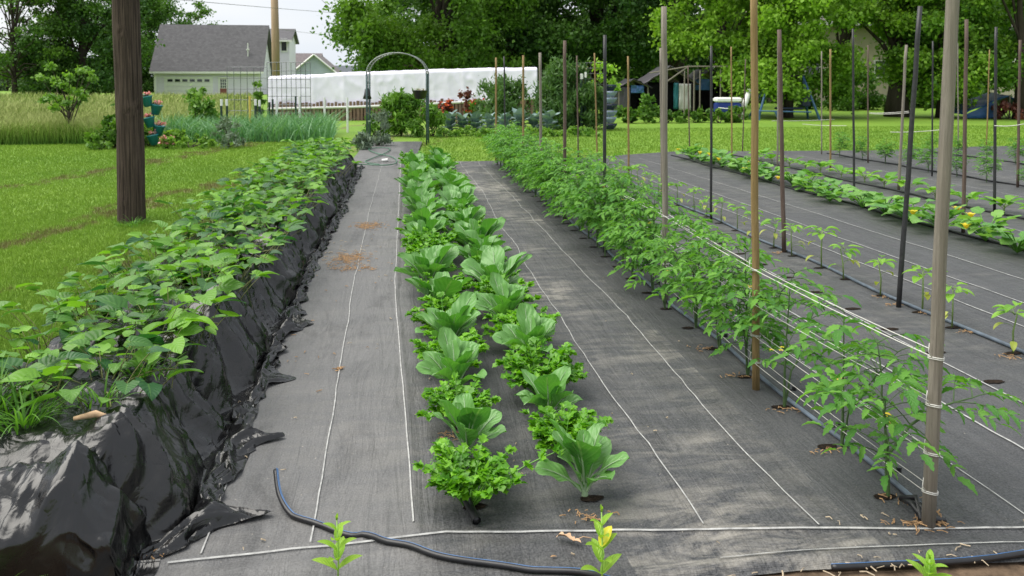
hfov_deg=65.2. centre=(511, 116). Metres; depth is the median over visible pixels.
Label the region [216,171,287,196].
sweet potato plant
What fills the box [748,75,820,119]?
swing set
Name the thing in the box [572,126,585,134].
edging plant
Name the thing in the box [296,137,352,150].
sweet potato plant
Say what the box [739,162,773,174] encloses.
squash plant
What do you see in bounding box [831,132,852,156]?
tomato plant
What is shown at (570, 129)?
edging plant
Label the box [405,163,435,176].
cauliflower plant
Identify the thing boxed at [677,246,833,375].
tomato plant
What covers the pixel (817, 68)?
window
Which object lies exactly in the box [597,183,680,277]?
tomato plant
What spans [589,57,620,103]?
bush
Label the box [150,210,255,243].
sweet potato plant
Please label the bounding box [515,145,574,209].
tomato plant
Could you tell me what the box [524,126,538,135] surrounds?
edging plant
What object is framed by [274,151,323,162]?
sweet potato plant
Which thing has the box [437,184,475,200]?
cauliflower plant
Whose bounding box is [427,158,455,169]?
cauliflower plant
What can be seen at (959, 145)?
tomato plant
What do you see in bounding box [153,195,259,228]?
sweet potato plant
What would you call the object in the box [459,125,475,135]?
edging plant
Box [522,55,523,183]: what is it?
garden stake
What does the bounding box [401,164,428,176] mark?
celery plant
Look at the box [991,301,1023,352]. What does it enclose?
pepper plant
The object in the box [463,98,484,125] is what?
bush
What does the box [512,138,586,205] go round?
tomato plant
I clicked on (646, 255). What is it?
tomato plant
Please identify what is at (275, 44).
utility pole
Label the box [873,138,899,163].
tomato plant
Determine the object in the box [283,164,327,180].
sweet potato plant
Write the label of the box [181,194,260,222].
sweet potato plant
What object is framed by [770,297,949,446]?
tomato plant
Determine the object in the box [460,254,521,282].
celery plant
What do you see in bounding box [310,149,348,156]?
sweet potato plant
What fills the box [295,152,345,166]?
sweet potato plant
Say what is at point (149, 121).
flower pot
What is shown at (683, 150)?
squash plant
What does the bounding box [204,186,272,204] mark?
sweet potato plant
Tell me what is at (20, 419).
grass weed
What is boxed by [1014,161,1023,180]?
tomato plant
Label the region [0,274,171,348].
sweet potato plant
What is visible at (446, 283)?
cauliflower plant
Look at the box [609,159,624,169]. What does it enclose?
pepper plant
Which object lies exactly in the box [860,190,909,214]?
squash plant
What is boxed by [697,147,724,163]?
squash plant
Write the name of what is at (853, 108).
garden stake
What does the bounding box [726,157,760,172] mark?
squash plant
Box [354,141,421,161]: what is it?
path
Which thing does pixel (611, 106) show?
planter tier
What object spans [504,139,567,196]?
tomato plant
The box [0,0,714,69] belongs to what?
sky
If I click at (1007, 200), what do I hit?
cabbage seedling
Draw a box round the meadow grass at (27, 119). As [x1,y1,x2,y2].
[0,90,257,144]
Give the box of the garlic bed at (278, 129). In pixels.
[152,108,348,141]
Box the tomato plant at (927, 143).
[920,134,937,150]
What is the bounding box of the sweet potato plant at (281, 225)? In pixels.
[221,208,306,234]
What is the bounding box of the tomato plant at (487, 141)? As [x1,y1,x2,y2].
[478,126,506,166]
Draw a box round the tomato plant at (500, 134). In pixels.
[485,122,529,171]
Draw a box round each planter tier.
[606,123,616,128]
[607,85,616,89]
[607,91,616,96]
[607,97,616,102]
[607,104,616,109]
[607,110,616,115]
[607,117,616,122]
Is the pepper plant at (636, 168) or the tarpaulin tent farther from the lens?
the tarpaulin tent
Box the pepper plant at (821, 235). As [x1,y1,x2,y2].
[804,225,840,267]
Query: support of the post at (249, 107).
on the lawn ground at (768, 120)
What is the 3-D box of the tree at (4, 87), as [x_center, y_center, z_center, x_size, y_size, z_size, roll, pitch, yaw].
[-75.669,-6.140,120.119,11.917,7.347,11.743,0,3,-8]
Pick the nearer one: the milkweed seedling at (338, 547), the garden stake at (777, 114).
the milkweed seedling at (338, 547)
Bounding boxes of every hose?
[273,468,608,575]
[357,147,396,165]
[831,549,1023,570]
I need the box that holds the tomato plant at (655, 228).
[597,190,710,292]
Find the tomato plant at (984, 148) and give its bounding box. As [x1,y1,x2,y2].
[977,139,999,158]
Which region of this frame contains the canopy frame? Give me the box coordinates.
[650,66,727,113]
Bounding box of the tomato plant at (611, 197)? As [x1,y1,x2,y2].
[563,166,672,266]
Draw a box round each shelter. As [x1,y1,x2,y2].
[611,78,652,114]
[638,65,698,112]
[680,68,729,113]
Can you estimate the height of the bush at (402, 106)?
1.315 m
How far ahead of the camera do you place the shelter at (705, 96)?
34.82 m
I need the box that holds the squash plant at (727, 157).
[721,155,750,169]
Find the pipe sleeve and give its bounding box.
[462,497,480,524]
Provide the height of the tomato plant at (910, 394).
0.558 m
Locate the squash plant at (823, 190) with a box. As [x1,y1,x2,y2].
[805,183,857,201]
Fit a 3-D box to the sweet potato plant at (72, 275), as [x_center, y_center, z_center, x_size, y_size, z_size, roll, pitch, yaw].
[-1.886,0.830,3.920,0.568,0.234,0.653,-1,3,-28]
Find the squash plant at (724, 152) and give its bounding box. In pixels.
[705,149,737,166]
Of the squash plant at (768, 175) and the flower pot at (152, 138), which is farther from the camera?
the flower pot at (152, 138)
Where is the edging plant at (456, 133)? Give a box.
[446,128,464,136]
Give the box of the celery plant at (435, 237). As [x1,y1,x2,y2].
[401,226,459,251]
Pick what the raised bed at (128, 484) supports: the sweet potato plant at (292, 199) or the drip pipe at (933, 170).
the sweet potato plant at (292, 199)
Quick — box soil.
[753,562,1023,575]
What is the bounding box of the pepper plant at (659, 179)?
[650,175,669,196]
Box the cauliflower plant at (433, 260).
[394,242,458,280]
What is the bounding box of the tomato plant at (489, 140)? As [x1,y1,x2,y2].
[476,126,506,164]
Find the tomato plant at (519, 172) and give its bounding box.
[514,146,556,200]
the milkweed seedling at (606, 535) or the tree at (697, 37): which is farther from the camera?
the tree at (697, 37)
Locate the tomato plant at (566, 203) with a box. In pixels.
[553,153,619,237]
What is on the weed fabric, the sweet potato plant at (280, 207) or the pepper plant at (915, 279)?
the pepper plant at (915, 279)
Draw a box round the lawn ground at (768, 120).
[0,84,1023,377]
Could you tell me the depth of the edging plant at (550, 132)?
20.20 m
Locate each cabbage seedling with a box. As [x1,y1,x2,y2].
[746,148,774,158]
[759,153,785,160]
[778,157,801,166]
[790,159,815,168]
[804,160,834,172]
[826,164,852,177]
[845,167,880,182]
[868,172,905,186]
[886,178,928,187]
[914,185,953,198]
[950,190,988,205]
[978,195,1023,212]
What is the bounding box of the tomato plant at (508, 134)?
[487,125,521,173]
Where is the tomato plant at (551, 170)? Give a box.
[539,158,586,223]
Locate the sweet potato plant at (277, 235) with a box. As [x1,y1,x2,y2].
[202,215,305,249]
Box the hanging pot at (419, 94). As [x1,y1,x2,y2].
[412,81,427,98]
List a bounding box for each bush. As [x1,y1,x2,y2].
[83,104,146,147]
[86,130,112,149]
[144,127,158,145]
[157,135,175,148]
[163,128,187,142]
[175,84,219,127]
[198,86,206,106]
[209,116,249,148]
[252,80,266,117]
[350,130,372,151]
[362,108,388,136]
[366,109,393,145]
[377,86,425,136]
[412,102,450,136]
[437,98,453,126]
[455,86,474,124]
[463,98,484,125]
[468,73,533,127]
[527,55,591,129]
[573,79,610,128]
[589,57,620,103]
[614,104,648,122]
[637,92,659,122]
[651,109,683,122]
[674,107,707,122]
[705,108,737,122]
[724,105,750,122]
[793,61,885,110]
[990,98,1023,119]
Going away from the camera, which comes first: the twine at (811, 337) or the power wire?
the twine at (811, 337)
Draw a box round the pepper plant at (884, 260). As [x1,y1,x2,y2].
[865,254,895,294]
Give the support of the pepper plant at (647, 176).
on the planting holes
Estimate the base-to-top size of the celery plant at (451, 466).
0.203 m
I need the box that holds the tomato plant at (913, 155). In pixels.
[902,141,925,162]
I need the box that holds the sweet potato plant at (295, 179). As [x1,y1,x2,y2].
[256,168,324,193]
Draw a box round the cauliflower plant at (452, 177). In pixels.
[435,172,468,190]
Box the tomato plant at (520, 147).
[498,134,550,178]
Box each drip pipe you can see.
[501,163,921,501]
[588,162,1023,353]
[671,155,1023,250]
[733,154,1023,218]
[827,153,1023,186]
[934,151,1023,164]
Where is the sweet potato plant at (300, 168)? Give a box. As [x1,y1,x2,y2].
[229,161,304,188]
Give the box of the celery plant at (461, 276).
[415,271,471,298]
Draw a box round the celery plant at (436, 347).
[410,327,489,370]
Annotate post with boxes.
[220,99,222,120]
[225,99,227,116]
[249,96,250,121]
[254,99,256,118]
[258,100,260,120]
[272,99,273,118]
[275,101,277,118]
[295,96,296,115]
[298,96,300,116]
[323,98,325,118]
[346,98,348,132]
[580,74,582,126]
[584,72,586,125]
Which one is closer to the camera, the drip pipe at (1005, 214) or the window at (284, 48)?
the drip pipe at (1005, 214)
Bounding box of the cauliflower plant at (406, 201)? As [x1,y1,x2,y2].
[401,187,437,205]
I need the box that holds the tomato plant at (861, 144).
[848,136,870,159]
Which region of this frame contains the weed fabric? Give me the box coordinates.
[154,146,1023,575]
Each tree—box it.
[0,0,80,94]
[0,57,31,90]
[1,0,165,95]
[30,62,98,125]
[75,0,173,92]
[99,0,226,68]
[310,0,552,71]
[364,0,493,54]
[389,0,616,80]
[460,0,618,99]
[502,0,700,89]
[574,2,701,90]
[600,0,745,81]
[640,0,820,96]
[651,0,810,100]
[701,0,879,117]
[777,0,882,46]
[837,0,962,116]
[863,0,1015,117]
[869,38,991,107]
[872,0,1023,103]
[934,0,1023,118]
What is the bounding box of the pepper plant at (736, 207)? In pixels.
[727,203,747,228]
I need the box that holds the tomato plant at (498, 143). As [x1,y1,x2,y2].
[489,124,544,179]
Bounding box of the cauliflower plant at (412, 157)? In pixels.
[399,153,423,165]
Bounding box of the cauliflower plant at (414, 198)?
[404,188,447,214]
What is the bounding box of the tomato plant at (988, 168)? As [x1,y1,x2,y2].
[972,151,1006,181]
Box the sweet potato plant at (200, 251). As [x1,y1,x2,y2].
[167,246,273,274]
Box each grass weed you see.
[0,354,49,415]
[0,371,86,438]
[58,366,143,409]
[108,348,192,381]
[109,216,151,227]
[113,305,164,334]
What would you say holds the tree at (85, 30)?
on the lawn ground at (768, 120)
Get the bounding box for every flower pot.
[143,91,151,106]
[144,112,154,127]
[146,129,158,145]
[151,100,162,114]
[153,120,166,135]
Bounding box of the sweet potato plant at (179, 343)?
[39,319,205,382]
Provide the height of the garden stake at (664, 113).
1.863 m
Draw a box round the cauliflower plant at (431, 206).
[410,201,444,218]
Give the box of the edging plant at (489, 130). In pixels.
[481,128,494,133]
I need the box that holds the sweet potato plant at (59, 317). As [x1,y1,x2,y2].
[0,313,108,374]
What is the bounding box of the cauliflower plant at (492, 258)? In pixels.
[460,245,531,283]
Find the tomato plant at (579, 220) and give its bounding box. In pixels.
[546,170,631,246]
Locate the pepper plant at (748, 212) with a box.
[742,210,763,234]
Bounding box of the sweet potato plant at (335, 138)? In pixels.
[304,137,354,148]
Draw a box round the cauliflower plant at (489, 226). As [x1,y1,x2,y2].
[445,217,505,244]
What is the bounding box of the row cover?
[268,67,536,109]
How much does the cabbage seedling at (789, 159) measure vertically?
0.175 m
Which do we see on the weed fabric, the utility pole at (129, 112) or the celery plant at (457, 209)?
the celery plant at (457, 209)
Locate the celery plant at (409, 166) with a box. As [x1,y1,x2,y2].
[398,160,429,170]
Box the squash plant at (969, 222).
[949,206,1021,240]
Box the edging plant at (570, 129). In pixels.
[557,126,575,134]
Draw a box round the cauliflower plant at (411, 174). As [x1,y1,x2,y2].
[403,170,419,180]
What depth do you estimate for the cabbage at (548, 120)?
21.75 m
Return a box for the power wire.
[185,0,330,12]
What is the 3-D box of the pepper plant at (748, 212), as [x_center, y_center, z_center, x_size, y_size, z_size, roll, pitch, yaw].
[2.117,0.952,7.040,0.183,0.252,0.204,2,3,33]
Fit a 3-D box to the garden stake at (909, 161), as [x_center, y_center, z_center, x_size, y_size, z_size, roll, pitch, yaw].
[2.412,0.261,4.857,0.121,1.855,0.035,0,3,1]
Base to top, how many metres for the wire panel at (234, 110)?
1.443 m
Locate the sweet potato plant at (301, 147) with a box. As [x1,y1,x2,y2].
[278,141,329,157]
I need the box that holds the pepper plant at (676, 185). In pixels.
[668,182,687,205]
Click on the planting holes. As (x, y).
(582, 498)
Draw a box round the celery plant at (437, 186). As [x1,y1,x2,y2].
[403,178,442,189]
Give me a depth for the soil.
2.27 m
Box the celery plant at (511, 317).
[481,303,560,342]
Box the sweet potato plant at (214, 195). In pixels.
[196,190,275,208]
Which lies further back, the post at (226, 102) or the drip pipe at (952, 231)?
the post at (226, 102)
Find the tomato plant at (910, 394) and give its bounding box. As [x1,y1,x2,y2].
[795,316,1023,496]
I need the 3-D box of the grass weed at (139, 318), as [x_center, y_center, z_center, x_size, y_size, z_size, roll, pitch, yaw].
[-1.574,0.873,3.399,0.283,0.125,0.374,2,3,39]
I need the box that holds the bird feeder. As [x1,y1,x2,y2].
[363,89,371,98]
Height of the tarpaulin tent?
0.972 m
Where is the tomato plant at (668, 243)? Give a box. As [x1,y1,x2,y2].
[635,212,734,327]
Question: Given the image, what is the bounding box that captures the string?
[805,124,846,125]
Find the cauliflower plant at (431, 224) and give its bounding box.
[400,218,446,245]
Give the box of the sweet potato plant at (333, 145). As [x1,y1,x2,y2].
[312,141,350,155]
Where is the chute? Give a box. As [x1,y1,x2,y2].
[741,89,750,119]
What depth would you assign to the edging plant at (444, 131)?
20.12 m
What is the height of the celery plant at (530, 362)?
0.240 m
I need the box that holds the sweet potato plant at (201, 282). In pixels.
[122,257,278,299]
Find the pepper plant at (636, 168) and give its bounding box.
[631,164,646,184]
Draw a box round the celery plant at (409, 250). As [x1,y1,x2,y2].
[398,238,459,255]
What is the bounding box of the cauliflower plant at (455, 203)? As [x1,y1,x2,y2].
[446,197,475,211]
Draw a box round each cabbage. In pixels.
[440,109,458,130]
[452,112,470,129]
[466,111,485,131]
[481,112,498,129]
[497,109,515,127]
[511,108,531,126]
[527,112,542,130]
[537,109,562,129]
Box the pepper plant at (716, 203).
[712,197,730,222]
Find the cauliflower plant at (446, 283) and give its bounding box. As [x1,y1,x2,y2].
[405,271,478,308]
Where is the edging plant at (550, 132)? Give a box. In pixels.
[545,127,562,136]
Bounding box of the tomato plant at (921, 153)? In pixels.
[912,144,937,171]
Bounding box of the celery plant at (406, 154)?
[398,149,428,159]
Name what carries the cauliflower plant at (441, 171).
on the planting holes
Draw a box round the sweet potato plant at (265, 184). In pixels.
[211,177,282,199]
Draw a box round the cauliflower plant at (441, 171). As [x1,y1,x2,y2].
[435,170,459,174]
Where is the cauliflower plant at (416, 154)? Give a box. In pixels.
[403,153,426,161]
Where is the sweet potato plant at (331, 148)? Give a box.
[307,144,354,161]
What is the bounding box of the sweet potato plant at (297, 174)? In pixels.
[273,172,322,189]
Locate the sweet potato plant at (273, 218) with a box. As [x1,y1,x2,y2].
[206,196,313,227]
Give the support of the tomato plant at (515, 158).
on the weed fabric
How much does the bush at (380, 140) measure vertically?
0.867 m
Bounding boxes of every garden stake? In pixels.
[495,58,496,160]
[503,56,505,130]
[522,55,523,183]
[539,53,541,197]
[563,40,566,218]
[576,56,578,156]
[594,53,597,159]
[603,35,606,251]
[627,56,629,174]
[659,48,661,193]
[661,6,668,302]
[687,66,689,145]
[710,46,712,220]
[730,47,732,157]
[742,59,745,150]
[750,0,759,390]
[776,47,778,166]
[777,29,785,252]
[821,51,821,153]
[829,49,831,169]
[852,29,854,199]
[867,45,868,162]
[896,6,922,307]
[897,45,907,189]
[921,0,959,529]
[931,41,933,175]
[957,48,958,144]
[961,19,967,232]
[986,50,989,139]
[993,27,997,210]
[1016,40,1020,186]
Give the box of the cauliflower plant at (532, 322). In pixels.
[492,302,556,356]
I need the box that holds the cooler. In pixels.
[713,97,741,119]
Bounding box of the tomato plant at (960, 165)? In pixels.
[952,150,975,176]
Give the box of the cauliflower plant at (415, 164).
[405,161,434,171]
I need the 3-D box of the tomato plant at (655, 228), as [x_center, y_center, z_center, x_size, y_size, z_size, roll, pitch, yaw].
[0.926,0.809,5.231,0.784,0.697,0.586,-1,3,-21]
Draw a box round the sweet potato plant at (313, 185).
[258,182,322,203]
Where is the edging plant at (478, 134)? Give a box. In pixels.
[471,126,487,136]
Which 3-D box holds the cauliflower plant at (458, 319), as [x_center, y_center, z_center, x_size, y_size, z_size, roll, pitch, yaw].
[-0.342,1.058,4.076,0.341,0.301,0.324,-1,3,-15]
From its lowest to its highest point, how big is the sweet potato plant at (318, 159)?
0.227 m
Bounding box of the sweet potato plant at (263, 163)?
[232,161,307,176]
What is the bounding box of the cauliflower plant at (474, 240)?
[458,230,511,255]
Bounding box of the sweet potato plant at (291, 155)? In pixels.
[271,149,313,164]
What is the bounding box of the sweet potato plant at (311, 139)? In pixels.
[281,137,328,150]
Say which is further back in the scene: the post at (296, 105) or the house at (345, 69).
the house at (345, 69)
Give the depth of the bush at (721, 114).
27.02 m
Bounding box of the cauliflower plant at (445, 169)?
[435,167,454,173]
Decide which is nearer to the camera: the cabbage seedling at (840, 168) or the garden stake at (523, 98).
the garden stake at (523, 98)
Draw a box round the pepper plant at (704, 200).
[699,196,714,216]
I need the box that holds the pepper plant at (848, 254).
[828,242,862,278]
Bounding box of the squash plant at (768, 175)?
[746,165,789,180]
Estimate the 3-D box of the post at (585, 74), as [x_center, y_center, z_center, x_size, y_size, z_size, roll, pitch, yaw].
[2.144,-0.451,23.402,0.072,1.700,0.069,0,3,-8]
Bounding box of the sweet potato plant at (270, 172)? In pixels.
[235,167,303,190]
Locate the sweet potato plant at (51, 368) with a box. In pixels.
[0,350,97,408]
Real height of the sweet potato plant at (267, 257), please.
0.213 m
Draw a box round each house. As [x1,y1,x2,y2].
[270,29,298,75]
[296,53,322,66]
[296,53,341,74]
[336,66,361,71]
[739,11,888,101]
[990,24,1015,97]
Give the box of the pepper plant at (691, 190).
[687,187,702,208]
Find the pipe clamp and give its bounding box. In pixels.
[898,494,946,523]
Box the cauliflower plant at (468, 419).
[430,393,506,456]
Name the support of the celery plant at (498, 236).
on the weed fabric
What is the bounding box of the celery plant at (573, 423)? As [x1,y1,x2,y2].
[520,400,613,449]
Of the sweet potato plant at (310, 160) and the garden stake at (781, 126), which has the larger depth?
the sweet potato plant at (310, 160)
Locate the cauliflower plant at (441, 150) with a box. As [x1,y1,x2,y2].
[427,146,449,158]
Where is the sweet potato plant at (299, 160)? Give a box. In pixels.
[265,157,336,178]
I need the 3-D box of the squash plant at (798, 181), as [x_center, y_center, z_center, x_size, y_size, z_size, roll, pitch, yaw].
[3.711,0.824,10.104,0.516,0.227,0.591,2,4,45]
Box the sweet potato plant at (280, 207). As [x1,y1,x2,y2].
[225,189,310,217]
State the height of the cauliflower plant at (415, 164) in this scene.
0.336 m
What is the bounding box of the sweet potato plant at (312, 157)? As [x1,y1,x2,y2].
[291,155,362,175]
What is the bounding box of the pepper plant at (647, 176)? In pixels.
[641,172,655,185]
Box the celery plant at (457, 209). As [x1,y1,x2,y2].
[440,203,485,225]
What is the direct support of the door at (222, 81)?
in the garage
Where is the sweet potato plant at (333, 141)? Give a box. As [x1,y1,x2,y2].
[304,138,355,152]
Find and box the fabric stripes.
[167,154,1023,562]
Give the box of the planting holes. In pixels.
[454,164,1020,509]
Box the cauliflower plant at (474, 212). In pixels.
[444,205,485,224]
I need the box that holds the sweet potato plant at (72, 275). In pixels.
[63,256,190,310]
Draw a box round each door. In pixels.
[164,76,212,94]
[218,77,228,94]
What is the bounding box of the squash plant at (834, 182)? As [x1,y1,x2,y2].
[803,177,842,192]
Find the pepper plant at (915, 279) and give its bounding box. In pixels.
[901,265,947,308]
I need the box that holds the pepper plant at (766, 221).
[759,218,786,247]
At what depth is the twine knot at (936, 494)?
2.43 m
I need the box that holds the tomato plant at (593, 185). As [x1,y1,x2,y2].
[545,153,651,256]
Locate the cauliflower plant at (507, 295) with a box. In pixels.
[474,272,535,322]
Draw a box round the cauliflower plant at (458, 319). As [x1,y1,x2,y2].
[415,291,480,338]
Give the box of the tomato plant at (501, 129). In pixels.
[488,124,521,169]
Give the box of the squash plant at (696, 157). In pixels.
[686,149,709,161]
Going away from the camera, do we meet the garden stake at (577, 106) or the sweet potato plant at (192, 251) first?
the sweet potato plant at (192, 251)
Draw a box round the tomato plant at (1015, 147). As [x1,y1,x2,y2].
[1003,137,1023,163]
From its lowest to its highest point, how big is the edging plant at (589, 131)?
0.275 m
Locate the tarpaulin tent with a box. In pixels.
[954,93,1013,118]
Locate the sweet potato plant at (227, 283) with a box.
[76,274,245,327]
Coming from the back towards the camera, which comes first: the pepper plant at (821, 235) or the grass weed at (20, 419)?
the pepper plant at (821, 235)
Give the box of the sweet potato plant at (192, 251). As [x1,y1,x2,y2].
[77,241,214,291]
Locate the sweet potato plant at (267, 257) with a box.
[196,225,303,264]
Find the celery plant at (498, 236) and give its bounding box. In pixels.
[451,230,503,245]
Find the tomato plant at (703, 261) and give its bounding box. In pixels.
[650,225,771,347]
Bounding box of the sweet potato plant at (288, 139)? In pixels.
[281,138,325,149]
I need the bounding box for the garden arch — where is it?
[366,52,428,144]
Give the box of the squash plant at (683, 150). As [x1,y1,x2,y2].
[675,143,706,158]
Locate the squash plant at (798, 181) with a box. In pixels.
[791,170,830,189]
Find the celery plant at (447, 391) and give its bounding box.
[415,371,501,426]
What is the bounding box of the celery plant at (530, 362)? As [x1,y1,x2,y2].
[492,336,588,394]
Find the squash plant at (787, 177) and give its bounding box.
[775,168,812,183]
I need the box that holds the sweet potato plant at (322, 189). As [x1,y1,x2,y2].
[239,184,329,205]
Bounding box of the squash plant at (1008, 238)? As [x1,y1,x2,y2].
[975,223,1023,252]
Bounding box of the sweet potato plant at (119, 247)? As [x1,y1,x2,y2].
[95,230,214,275]
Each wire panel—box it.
[227,67,267,118]
[267,62,310,118]
[576,62,602,127]
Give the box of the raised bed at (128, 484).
[0,152,364,575]
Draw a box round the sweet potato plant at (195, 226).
[169,211,262,234]
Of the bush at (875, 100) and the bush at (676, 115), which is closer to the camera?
the bush at (676, 115)
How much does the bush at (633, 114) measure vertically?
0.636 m
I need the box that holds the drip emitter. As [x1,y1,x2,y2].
[892,465,901,472]
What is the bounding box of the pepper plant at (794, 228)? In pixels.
[778,223,804,255]
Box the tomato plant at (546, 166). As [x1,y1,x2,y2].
[521,140,602,216]
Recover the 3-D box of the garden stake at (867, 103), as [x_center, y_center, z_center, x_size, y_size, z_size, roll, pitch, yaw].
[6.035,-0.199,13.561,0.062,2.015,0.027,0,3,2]
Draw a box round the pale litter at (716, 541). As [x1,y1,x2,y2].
[238,227,1023,575]
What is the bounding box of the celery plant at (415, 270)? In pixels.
[404,252,455,273]
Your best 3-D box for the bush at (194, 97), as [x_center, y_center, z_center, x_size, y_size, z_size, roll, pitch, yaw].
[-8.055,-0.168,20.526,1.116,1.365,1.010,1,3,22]
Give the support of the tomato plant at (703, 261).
on the planting holes
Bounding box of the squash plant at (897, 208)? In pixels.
[870,197,935,222]
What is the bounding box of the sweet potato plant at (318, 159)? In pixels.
[281,156,336,168]
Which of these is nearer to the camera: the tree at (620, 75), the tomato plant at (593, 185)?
the tomato plant at (593, 185)
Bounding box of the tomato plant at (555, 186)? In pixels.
[538,151,620,230]
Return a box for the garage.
[149,24,271,94]
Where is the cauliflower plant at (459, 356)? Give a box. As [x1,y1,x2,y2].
[415,326,486,391]
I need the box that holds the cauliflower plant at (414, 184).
[398,177,435,195]
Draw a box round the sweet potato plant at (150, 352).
[0,331,203,412]
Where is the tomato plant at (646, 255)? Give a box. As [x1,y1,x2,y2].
[617,224,700,308]
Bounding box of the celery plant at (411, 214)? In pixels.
[394,210,446,231]
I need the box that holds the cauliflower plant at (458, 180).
[430,173,471,187]
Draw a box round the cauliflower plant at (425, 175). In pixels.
[400,172,432,187]
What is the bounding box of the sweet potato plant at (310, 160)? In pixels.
[251,158,313,170]
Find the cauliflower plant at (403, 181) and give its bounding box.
[394,176,440,196]
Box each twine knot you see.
[921,478,938,495]
[923,441,939,456]
[925,390,941,407]
[927,343,944,360]
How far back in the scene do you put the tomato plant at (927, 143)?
15.40 m
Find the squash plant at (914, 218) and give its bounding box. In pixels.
[908,200,967,225]
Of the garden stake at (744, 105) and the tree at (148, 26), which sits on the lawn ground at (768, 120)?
the tree at (148, 26)
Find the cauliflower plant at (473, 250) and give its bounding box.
[458,245,490,268]
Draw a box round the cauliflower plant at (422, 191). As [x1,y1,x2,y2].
[407,188,441,203]
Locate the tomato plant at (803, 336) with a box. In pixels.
[717,279,861,406]
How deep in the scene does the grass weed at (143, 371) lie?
2.89 m
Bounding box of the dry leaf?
[556,531,591,541]
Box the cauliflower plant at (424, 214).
[403,207,450,224]
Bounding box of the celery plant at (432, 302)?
[405,291,478,330]
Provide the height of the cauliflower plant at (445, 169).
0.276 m
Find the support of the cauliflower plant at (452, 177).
on the weed fabric
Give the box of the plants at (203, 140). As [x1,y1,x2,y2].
[166,133,216,148]
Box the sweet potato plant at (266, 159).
[248,155,302,171]
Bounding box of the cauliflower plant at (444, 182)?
[437,178,475,195]
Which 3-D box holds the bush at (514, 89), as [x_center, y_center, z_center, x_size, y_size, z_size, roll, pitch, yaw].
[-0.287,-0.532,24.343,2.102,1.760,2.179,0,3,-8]
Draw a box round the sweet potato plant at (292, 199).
[242,190,328,218]
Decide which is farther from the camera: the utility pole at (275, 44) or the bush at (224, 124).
the utility pole at (275, 44)
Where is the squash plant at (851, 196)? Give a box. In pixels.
[841,188,882,207]
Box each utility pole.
[112,0,145,223]
[271,0,279,75]
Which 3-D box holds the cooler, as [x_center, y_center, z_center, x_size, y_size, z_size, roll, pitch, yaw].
[7.943,-0.296,29.464,0.951,0.821,0.653,0,3,0]
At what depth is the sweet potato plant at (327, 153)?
10.35 m
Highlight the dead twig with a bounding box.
[73,410,104,420]
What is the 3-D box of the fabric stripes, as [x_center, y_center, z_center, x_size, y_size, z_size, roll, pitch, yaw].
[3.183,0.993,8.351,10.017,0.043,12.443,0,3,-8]
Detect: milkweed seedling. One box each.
[312,513,361,575]
[580,505,620,575]
[905,549,950,575]
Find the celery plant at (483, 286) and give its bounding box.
[469,274,541,308]
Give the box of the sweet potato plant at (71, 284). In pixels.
[16,278,138,325]
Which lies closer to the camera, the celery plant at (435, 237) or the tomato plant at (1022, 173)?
the celery plant at (435, 237)
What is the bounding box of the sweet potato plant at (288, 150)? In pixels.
[271,143,318,163]
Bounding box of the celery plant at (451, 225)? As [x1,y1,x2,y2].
[444,220,480,231]
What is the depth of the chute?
29.50 m
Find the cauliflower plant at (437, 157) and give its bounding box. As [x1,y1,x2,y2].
[434,154,458,167]
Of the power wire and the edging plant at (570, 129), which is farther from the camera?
the power wire
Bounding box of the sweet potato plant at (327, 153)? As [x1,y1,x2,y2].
[297,151,348,166]
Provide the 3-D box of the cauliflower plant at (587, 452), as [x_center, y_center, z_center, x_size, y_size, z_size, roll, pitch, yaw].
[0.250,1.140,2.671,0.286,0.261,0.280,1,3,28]
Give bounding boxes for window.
[280,38,287,51]
[804,62,820,74]
[873,60,887,77]
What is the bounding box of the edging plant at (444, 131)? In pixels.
[436,128,453,136]
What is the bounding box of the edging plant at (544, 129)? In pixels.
[535,126,555,136]
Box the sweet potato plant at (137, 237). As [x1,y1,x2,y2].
[125,211,241,256]
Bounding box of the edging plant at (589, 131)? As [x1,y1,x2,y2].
[579,127,599,136]
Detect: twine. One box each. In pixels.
[498,130,927,347]
[517,169,922,480]
[561,163,929,355]
[561,205,920,488]
[639,225,925,399]
[647,227,924,394]
[648,254,924,450]
[652,252,918,440]
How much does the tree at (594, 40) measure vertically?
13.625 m
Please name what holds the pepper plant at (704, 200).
on the planting holes
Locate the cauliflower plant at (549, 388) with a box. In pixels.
[514,365,582,412]
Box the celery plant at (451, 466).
[412,433,567,505]
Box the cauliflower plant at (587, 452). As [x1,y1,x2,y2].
[534,419,629,496]
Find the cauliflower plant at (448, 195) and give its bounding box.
[437,189,478,211]
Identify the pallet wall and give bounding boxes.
[270,99,536,120]
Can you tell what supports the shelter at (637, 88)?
on the lawn ground at (768, 120)
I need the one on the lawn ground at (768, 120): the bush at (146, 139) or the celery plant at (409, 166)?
the bush at (146, 139)
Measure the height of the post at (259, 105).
0.949 m
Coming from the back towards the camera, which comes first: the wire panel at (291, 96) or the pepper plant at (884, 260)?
the wire panel at (291, 96)
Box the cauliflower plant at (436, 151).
[428,148,450,158]
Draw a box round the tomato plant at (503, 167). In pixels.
[486,132,525,177]
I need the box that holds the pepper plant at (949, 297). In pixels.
[928,282,973,326]
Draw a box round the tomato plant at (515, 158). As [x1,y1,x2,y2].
[502,138,548,191]
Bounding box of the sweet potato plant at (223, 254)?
[157,248,261,291]
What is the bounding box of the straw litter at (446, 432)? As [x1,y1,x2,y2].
[146,220,1021,558]
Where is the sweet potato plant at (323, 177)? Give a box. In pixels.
[285,169,334,187]
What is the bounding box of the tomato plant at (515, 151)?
[499,133,548,188]
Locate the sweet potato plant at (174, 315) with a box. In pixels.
[57,289,241,350]
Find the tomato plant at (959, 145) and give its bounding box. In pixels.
[952,136,969,154]

